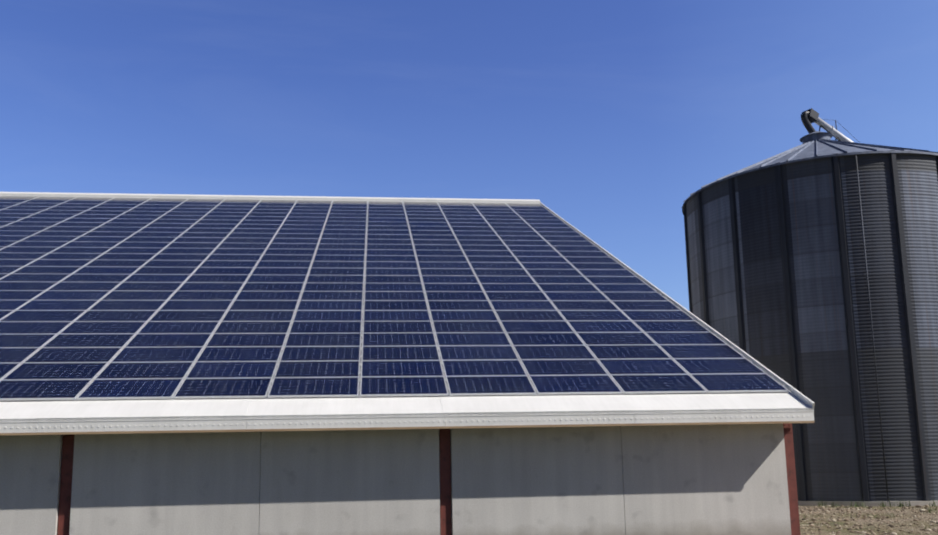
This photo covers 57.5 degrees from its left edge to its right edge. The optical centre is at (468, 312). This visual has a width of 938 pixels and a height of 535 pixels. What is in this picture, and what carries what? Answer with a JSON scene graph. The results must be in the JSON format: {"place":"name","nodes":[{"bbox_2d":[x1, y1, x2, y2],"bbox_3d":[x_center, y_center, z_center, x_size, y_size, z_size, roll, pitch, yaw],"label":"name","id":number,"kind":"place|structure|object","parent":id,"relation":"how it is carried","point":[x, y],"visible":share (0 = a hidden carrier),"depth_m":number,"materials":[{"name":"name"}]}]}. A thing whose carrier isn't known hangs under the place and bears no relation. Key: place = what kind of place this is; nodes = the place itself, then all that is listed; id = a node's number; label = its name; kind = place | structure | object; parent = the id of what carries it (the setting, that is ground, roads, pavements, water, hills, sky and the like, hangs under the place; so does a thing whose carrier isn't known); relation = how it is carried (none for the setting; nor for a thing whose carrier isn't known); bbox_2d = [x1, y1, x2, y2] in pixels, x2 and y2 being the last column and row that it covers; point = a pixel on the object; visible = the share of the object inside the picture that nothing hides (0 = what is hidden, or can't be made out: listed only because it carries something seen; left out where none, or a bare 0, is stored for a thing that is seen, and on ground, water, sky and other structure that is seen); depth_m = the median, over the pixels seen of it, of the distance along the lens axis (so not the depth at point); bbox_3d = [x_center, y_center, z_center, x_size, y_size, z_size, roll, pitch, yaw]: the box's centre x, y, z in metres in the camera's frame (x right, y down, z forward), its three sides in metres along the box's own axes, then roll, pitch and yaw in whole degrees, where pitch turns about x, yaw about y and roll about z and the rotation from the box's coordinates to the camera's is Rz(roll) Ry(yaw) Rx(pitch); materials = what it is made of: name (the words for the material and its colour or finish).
{"place":"outdoors","nodes":[
{"label":"outdoors","id":0,"kind":"place"},
{"bbox_2d":[0,0,937,310],"label":"sky","id":1,"kind":"structure","parent":0,"point":[609,115],"materials":[{"name":"blue"}]},
{"bbox_2d":[686,153,937,500],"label":"silo wall","id":2,"kind":"structure","parent":0,"point":[829,433],"depth_m":26.00,"materials":[{"name":"grey metal"}]},
{"bbox_2d":[681,131,937,214],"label":"silo roof","id":3,"kind":"structure","parent":2,"relation":"on","point":[817,144],"depth_m":28.11,"materials":[{"name":"silver metal"}]},
{"bbox_2d":[801,108,859,142],"bbox_3d":[16.231,-5.365,32.786,8.933,3.745,1.734,3,-10,-21],"label":"conveyor spout","id":4,"kind":"object","parent":3,"relation":"on","point":[809,116],"visible":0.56,"depth_m":31.36,"materials":[{"name":"silver metal"}]},
{"bbox_2d":[683,150,937,501],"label":"silo ribs","id":5,"kind":"object","parent":2,"relation":"attached to","point":[852,345],"visible":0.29,"depth_m":25.93,"materials":[{"name":"black metal"}]},
{"bbox_2d":[855,155,888,501],"bbox_3d":[11.991,0.336,25.469,0.042,10.410,0.112,-3,-9,11],"label":"silo conduit","id":6,"kind":"object","parent":2,"relation":"attached to","point":[872,330],"visible":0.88,"depth_m":25.38,"materials":[{"name":"grey metal"}]},
{"bbox_2d":[798,505,937,534],"bbox_3d":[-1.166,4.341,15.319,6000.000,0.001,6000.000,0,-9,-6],"label":"gravel ground","id":7,"kind":"structure","parent":0,"point":[901,521],"depth_m":20.03,"materials":[{"name":"grey gravel"}]},
{"bbox_2d":[0,413,790,534],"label":"building wall","id":8,"kind":"structure","parent":7,"relation":"on","point":[722,479],"depth_m":15.53,"materials":[{"name":"grey concrete"}]},
{"bbox_2d":[0,192,814,421],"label":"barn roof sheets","id":9,"kind":"object","parent":8,"relation":"on","point":[793,399],"visible":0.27,"depth_m":15.65,"materials":[{"name":"white metal"}]},
{"bbox_2d":[0,196,788,400],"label":"solar panels","id":10,"kind":"object","parent":9,"relation":"on","point":[115,298],"visible":1,"depth_m":21.79,"materials":[{"name":"blue glass"}]},
{"bbox_2d":[0,410,813,432],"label":"roof fascia","id":11,"kind":"structure","parent":9,"relation":"attached to","point":[313,422],"depth_m":15.07,"materials":[{"name":"white metal"}]},
{"bbox_2d":[0,421,814,435],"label":"gutter","id":12,"kind":"object","parent":9,"relation":"attached to","point":[371,428],"visible":1,"depth_m":15.05,"materials":[{"name":"grey metal"}]},
{"bbox_2d":[57,423,800,534],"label":"support columns","id":13,"kind":"structure","parent":7,"relation":"on","point":[67,474],"depth_m":15.64,"materials":[{"name":"brown metal"}]},
{"bbox_2d":[798,501,937,505],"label":"silo foundation","id":14,"kind":"object","parent":7,"relation":"on","point":[846,503],"visible":0.06,"depth_m":24.71,"materials":[{"name":"grey concrete"}]},
{"bbox_2d":[804,498,936,529],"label":"grass tufts","id":15,"kind":"object","parent":7,"relation":"on","point":[884,506],"visible":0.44,"depth_m":24.38,"materials":[{"name":"plant"}]}
]}

